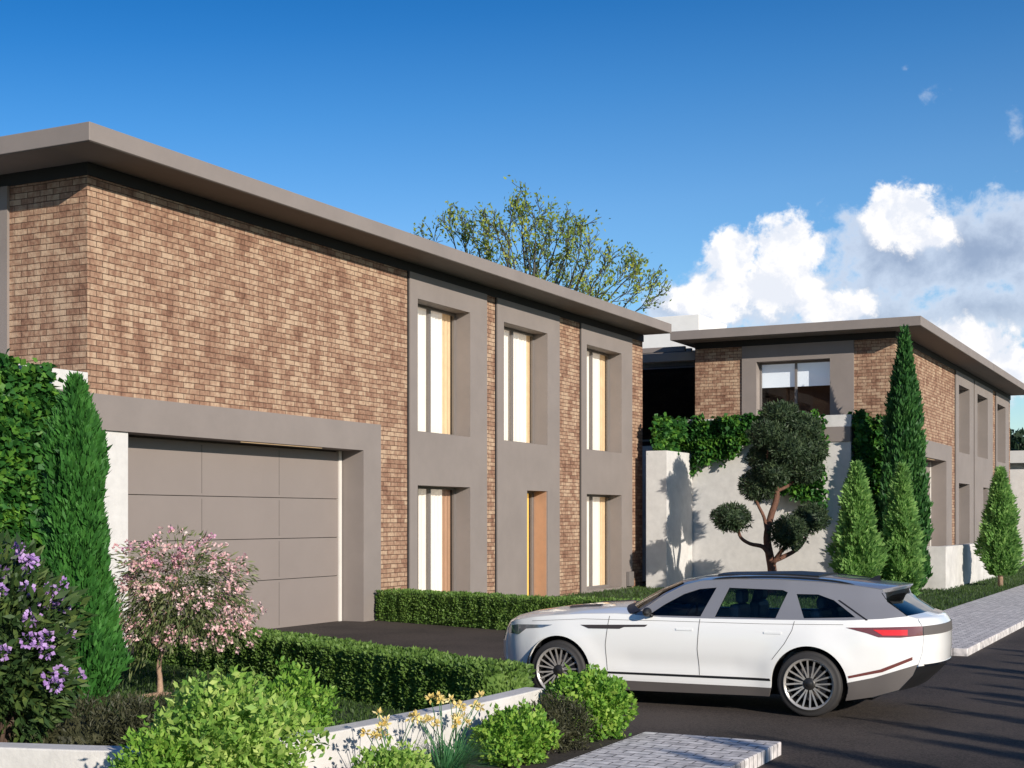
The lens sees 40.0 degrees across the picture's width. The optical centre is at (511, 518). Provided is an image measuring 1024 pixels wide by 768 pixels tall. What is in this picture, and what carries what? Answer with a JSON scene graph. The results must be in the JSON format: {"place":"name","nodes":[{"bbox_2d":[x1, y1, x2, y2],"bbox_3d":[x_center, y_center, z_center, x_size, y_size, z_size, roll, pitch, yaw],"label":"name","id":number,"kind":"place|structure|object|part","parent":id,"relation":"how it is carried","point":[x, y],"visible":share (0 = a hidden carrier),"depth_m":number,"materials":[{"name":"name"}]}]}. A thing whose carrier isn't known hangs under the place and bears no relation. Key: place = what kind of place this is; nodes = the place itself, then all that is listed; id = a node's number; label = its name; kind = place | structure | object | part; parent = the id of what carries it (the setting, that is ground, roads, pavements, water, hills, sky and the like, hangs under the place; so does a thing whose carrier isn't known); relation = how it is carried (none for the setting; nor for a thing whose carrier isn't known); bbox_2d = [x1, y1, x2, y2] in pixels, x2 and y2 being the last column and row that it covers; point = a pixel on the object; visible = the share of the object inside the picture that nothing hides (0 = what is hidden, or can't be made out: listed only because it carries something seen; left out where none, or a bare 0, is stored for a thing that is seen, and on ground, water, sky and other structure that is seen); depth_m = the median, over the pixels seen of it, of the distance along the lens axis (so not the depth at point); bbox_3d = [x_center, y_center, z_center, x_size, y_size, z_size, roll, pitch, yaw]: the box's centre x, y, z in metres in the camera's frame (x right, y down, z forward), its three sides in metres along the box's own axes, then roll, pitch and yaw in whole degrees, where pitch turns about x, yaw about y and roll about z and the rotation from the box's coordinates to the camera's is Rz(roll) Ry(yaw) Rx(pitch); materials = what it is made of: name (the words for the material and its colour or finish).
{"place":"outdoors","nodes":[
{"label":"outdoors","id":0,"kind":"place"},
{"bbox_2d":[69,652,411,726],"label":"lawn","id":1,"kind":"structure","parent":0,"point":[370,716],"depth_m":16.93,"materials":[{"name":"green plant"}]},
{"bbox_2d":[0,529,97,743],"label":"flowering bush","id":2,"kind":"object","parent":1,"relation":"on","point":[35,679],"visible":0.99,"depth_m":10.99,"materials":[{"name":"purple plant"}]},
{"bbox_2d":[36,370,134,707],"bbox_3d":[-4.797,0.295,15.438,1.184,3.849,1.233,0,0,27],"label":"cypress tree","id":3,"kind":"object","parent":1,"relation":"on","point":[76,537],"visible":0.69,"depth_m":15.23,"materials":[{"name":"green plant"}]},
{"bbox_2d":[5,686,165,745],"bbox_3d":[-3.626,1.751,11.828,1.491,0.806,1.669,0,0,3],"label":"ground shrub","id":4,"kind":"object","parent":1,"relation":"on","point":[77,729],"visible":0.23,"depth_m":11.53,"materials":[{"name":"green plant"}]},
{"bbox_2d":[92,666,255,745],"bbox_3d":[-2.725,1.707,11.858,1.421,0.892,1.656,0,0,27],"label":"ground shrub","id":5,"kind":"object","parent":1,"relation":"on","point":[149,706],"visible":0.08,"depth_m":11.54,"materials":[{"name":"green plant"}]},
{"bbox_2d":[108,524,267,700],"bbox_3d":[-4.007,1.093,16.454,2.176,2.051,2.070,0,0,-1],"label":"flowering tree","id":6,"kind":"object","parent":1,"relation":"on","point":[162,632],"visible":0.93,"depth_m":16.29,"materials":[{"name":"pink plant"}]},
{"bbox_2d":[0,687,544,767],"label":"garden wall","id":7,"kind":"structure","parent":1,"relation":"on","point":[342,750],"depth_m":11.02,"materials":[{"name":"concrete"}]},
{"bbox_2d":[254,648,341,731],"bbox_3d":[-1.772,1.594,11.311,0.766,1.081,0.945,0,0,44],"label":"shrub","id":8,"kind":"object","parent":1,"relation":"on","point":[295,688],"visible":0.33,"depth_m":11.25,"materials":[{"name":"green plant"}]},
{"bbox_2d":[133,616,536,711],"bbox_3d":[-2.721,1.831,17.822,0.805,0.751,8.911,0,0,-38],"label":"box hedge","id":9,"kind":"object","parent":1,"relation":"on","point":[406,678],"visible":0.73,"depth_m":15.92,"materials":[{"name":"green plant"}]},
{"bbox_2d":[128,620,858,740],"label":"driveway","id":10,"kind":"structure","parent":0,"point":[772,717],"depth_m":16.48,"materials":[{"name":"black asphalt"}]},
{"bbox_2d":[503,571,952,716],"bbox_3d":[2.401,1.382,16.657,5.390,1.536,2.161,0,0,27],"label":"parked car","id":11,"kind":"object","parent":10,"relation":"on","point":[853,637],"visible":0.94,"depth_m":15.60,"materials":[{"name":"white paint"}]},
{"bbox_3d":[4.451,0.944,15.612,0.360,0.209,1.479,0,0,27],"label":"rear window","id":12,"kind":"part","parent":11,"relation":"part of","materials":[{"name":"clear glass"}]},
{"bbox_2d":[0,0,1023,436],"label":"sky","id":13,"kind":"structure","parent":0,"point":[781,161],"materials":[{"name":"blue"}]},
{"bbox_2d":[465,734,630,767],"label":"garden soil","id":14,"kind":"structure","parent":0,"point":[554,758],"depth_m":12.38,"materials":[{"name":"brown soil"}]},
{"bbox_2d":[107,715,204,767],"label":"shrub","id":15,"kind":"object","parent":14,"relation":"on","point":[149,759],"visible":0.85,"depth_m":8.77,"materials":[{"name":"green plant"}]},
{"bbox_2d":[134,660,335,767],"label":"shrub","id":16,"kind":"object","parent":14,"relation":"on","point":[240,732],"visible":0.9,"depth_m":9.01,"materials":[{"name":"green plant"}]},
{"bbox_2d":[350,735,434,767],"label":"shrub","id":17,"kind":"object","parent":14,"relation":"on","point":[394,757],"visible":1,"depth_m":9.99,"materials":[{"name":"green plant"}]},
{"bbox_2d":[359,707,445,765],"bbox_3d":[-0.914,1.764,10.578,0.879,0.675,0.851,0,0,27],"label":"flower clump","id":18,"kind":"object","parent":14,"relation":"on","point":[384,723],"visible":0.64,"depth_m":10.62,"materials":[{"name":"yellow plant"}]},
{"bbox_2d":[411,690,498,767],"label":"flower clump","id":19,"kind":"object","parent":14,"relation":"on","point":[446,759],"visible":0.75,"depth_m":11.02,"materials":[{"name":"yellow plant"}]},
{"bbox_2d":[422,694,497,767],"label":"flower clump","id":20,"kind":"object","parent":14,"relation":"on","point":[468,720],"visible":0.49,"depth_m":11.62,"materials":[{"name":"yellow plant"}]},
{"bbox_2d":[465,698,563,767],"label":"shrub","id":21,"kind":"object","parent":14,"relation":"on","point":[513,734],"visible":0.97,"depth_m":11.88,"materials":[{"name":"green plant"}]},
{"bbox_2d":[517,689,602,753],"bbox_3d":[0.350,1.832,12.695,0.857,0.613,0.854,0,0,-38],"label":"shrub","id":22,"kind":"object","parent":14,"relation":"on","point":[561,714],"visible":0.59,"depth_m":12.60,"materials":[{"name":"green plant"}]},
{"bbox_2d":[543,663,639,741],"bbox_3d":[0.729,1.767,13.493,1.002,0.761,1.037,0,0,27],"label":"shrub","id":23,"kind":"object","parent":14,"relation":"on","point":[605,696],"visible":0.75,"depth_m":13.27,"materials":[{"name":"green plant"}]},
{"bbox_2d":[548,732,780,767],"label":"sidewalk","id":24,"kind":"structure","parent":0,"point":[654,750],"depth_m":12.17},
{"bbox_2d":[543,564,1023,610],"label":"lawn","id":25,"kind":"structure","parent":0,"point":[779,599],"depth_m":38.15,"materials":[{"name":"green plant"}]},
{"bbox_2d":[0,121,671,646],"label":"brick house","id":26,"kind":"structure","parent":25,"relation":"on","point":[316,411],"depth_m":27.99,"materials":[{"name":"brick"}]},
{"bbox_2d":[0,348,63,590],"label":"ivy","id":27,"kind":"object","parent":26,"relation":"attached to","point":[29,392],"visible":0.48,"depth_m":20.47,"materials":[{"name":"green plant"}]},
{"bbox_2d":[128,435,337,644],"bbox_3d":[-5.212,0.370,26.312,0.078,3.560,6.835,0,0,27],"label":"garage door","id":28,"kind":"structure","parent":26,"relation":"in","point":[277,506],"depth_m":26.84,"materials":[{"name":"grey metal"}]},
{"bbox_2d":[418,304,455,435],"bbox_3d":[-1.956,-3.395,32.439,0.139,2.950,2.420,0,0,27],"label":"window","id":29,"kind":"structure","parent":26,"relation":"in","point":[433,323],"depth_m":32.89,"materials":[{"name":"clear glass"}]},
{"bbox_2d":[418,486,455,591],"bbox_3d":[-1.955,0.710,32.438,0.135,2.880,2.420,0,0,27],"label":"window","id":30,"kind":"structure","parent":26,"relation":"in","point":[433,502],"depth_m":32.89,"materials":[{"name":"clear glass"}]},
{"bbox_2d":[504,327,533,443],"bbox_3d":[-0.048,-3.395,36.181,0.139,2.950,2.500,0,0,27],"label":"window","id":31,"kind":"structure","parent":26,"relation":"in","point":[516,342],"depth_m":36.64,"materials":[{"name":"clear glass"}]},
{"bbox_2d":[527,491,545,596],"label":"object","id":32,"kind":"structure","parent":26,"relation":"in","point":[537,499],"depth_m":37.16,"materials":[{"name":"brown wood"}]},
{"bbox_2d":[587,349,608,451],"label":"window","id":33,"kind":"structure","parent":26,"relation":"in","point":[595,359],"depth_m":41.27,"materials":[{"name":"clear glass"}]},
{"bbox_2d":[587,494,608,588],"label":"window","id":34,"kind":"structure","parent":26,"relation":"in","point":[595,503],"depth_m":41.27,"materials":[{"name":"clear glass"}]},
{"bbox_2d":[375,587,749,629],"bbox_3d":[0.681,1.830,27.025,8.758,0.746,1.268,0,0,37],"label":"box hedge","id":35,"kind":"object","parent":25,"relation":"on","point":[493,610],"visible":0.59,"depth_m":27.78,"materials":[{"name":"green plant"}]},
{"bbox_2d":[646,450,691,587],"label":"boundary wall","id":36,"kind":"structure","parent":25,"relation":"on","point":[668,520],"depth_m":42.20,"materials":[{"name":"white paint"}]},
{"bbox_2d":[648,412,688,455],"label":"ivy","id":37,"kind":"object","parent":36,"relation":"attached to","point":[669,433],"visible":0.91,"depth_m":42.55,"materials":[{"name":"green plant"}]},
{"bbox_2d":[709,398,833,593],"bbox_3d":[7.281,-0.409,38.941,3.539,5.913,2.002,0,0,-7],"label":"clipped pine","id":38,"kind":"object","parent":25,"relation":"on","point":[787,446],"visible":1,"depth_m":38.85,"materials":[{"name":"green plant"}]},
{"bbox_2d":[643,314,1023,580],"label":"brick house","id":39,"kind":"structure","parent":25,"relation":"on","point":[835,372],"depth_m":44.54,"materials":[{"name":"brick"}]},
{"bbox_2d":[643,365,694,441],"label":"terrace window","id":40,"kind":"structure","parent":39,"relation":"in","point":[670,390],"depth_m":47.30,"materials":[{"name":"black glass"}]},
{"bbox_2d":[682,412,757,476],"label":"ivy","id":41,"kind":"object","parent":39,"relation":"attached to","point":[725,435],"visible":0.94,"depth_m":43.25,"materials":[{"name":"green plant"}]},
{"bbox_2d":[757,409,830,522],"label":"ivy","id":42,"kind":"object","parent":39,"relation":"attached to","point":[807,492],"visible":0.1,"depth_m":41.92,"materials":[{"name":"green plant"}]},
{"bbox_2d":[760,359,829,414],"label":"window","id":43,"kind":"structure","parent":39,"relation":"in","point":[806,384],"depth_m":44.43,"materials":[{"name":"clear glass"}]},
{"bbox_2d":[848,408,879,523],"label":"ivy","id":44,"kind":"object","parent":39,"relation":"attached to","point":[863,448],"visible":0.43,"depth_m":41.82,"materials":[{"name":"green plant"}]},
{"bbox_2d":[868,414,885,531],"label":"ivy","id":45,"kind":"object","parent":39,"relation":"attached to","point":[878,444],"visible":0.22,"depth_m":42.15,"materials":[{"name":"green plant"}]},
{"bbox_2d":[925,461,929,545],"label":"garage door","id":46,"kind":"structure","parent":39,"relation":"in","point":[928,466],"depth_m":49.66,"materials":[{"name":"grey"}]},
{"bbox_2d":[977,399,977,456],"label":"window","id":47,"kind":"structure","parent":39,"relation":"in","point":[977,399],"depth_m":58.43,"materials":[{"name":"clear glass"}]},
{"bbox_2d":[824,460,891,577],"bbox_3d":[8.810,0.352,35.809,1.515,3.736,1.597,0,0,-19],"label":"conifer tree","id":48,"kind":"object","parent":25,"relation":"on","point":[859,549],"visible":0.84,"depth_m":35.55,"materials":[{"name":"green plant"}]},
{"bbox_2d":[880,461,926,595],"bbox_3d":[10.040,0.368,36.098,1.306,3.703,1.310,0,0,-20],"label":"conifer tree","id":49,"kind":"object","parent":25,"relation":"on","point":[902,532],"visible":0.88,"depth_m":35.84,"materials":[{"name":"green plant"}]},
{"bbox_2d":[877,324,934,588],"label":"cypress tree","id":50,"kind":"object","parent":25,"relation":"on","point":[903,432],"visible":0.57,"depth_m":40.07,"materials":[{"name":"green plant"}]},
{"bbox_2d":[922,543,996,589],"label":"retaining wall","id":51,"kind":"structure","parent":25,"relation":"on","point":[958,565],"depth_m":42.29,"materials":[{"name":"concrete"}]},
{"bbox_2d":[972,465,1023,586],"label":"conifer tree","id":52,"kind":"object","parent":25,"relation":"on","point":[999,550],"visible":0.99,"depth_m":42.92,"materials":[{"name":"green plant"}]},
{"bbox_2d":[757,627,1023,767],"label":"road","id":53,"kind":"structure","parent":0,"point":[961,712],"depth_m":14.57,"materials":[{"name":"black asphalt"}]},
{"bbox_2d":[943,585,1023,655],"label":"sidewalk","id":54,"kind":"structure","parent":0,"point":[979,624],"depth_m":28.15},
{"label":"lawn","id":55,"kind":"structure","parent":0,"visible":0},
{"bbox_2d":[1010,469,1023,563],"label":"end wall","id":56,"kind":"structure","parent":55,"relation":"on","point":[1017,481],"depth_m":64.75,"materials":[{"name":"white paint"}]},
{"bbox_2d":[1010,427,1023,450],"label":"dense tree","id":57,"kind":"object","parent":55,"relation":"on","point":[1016,440],"visible":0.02,"depth_m":94.64,"materials":[{"name":"green plant"}]},
{"bbox_2d":[1010,451,1023,468],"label":"distant building","id":58,"kind":"structure","parent":55,"relation":"on","point":[1016,459],"depth_m":75.03,"materials":[{"name":"white paint"}]},
{"label":"ground","id":59,"kind":"structure","parent":0,"visible":0},
{"bbox_2d":[413,175,671,311],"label":"broadleaf tree","id":60,"kind":"object","parent":59,"relation":"on","point":[578,232],"visible":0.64,"depth_m":55.61,"materials":[{"name":"green plant"}]}
]}

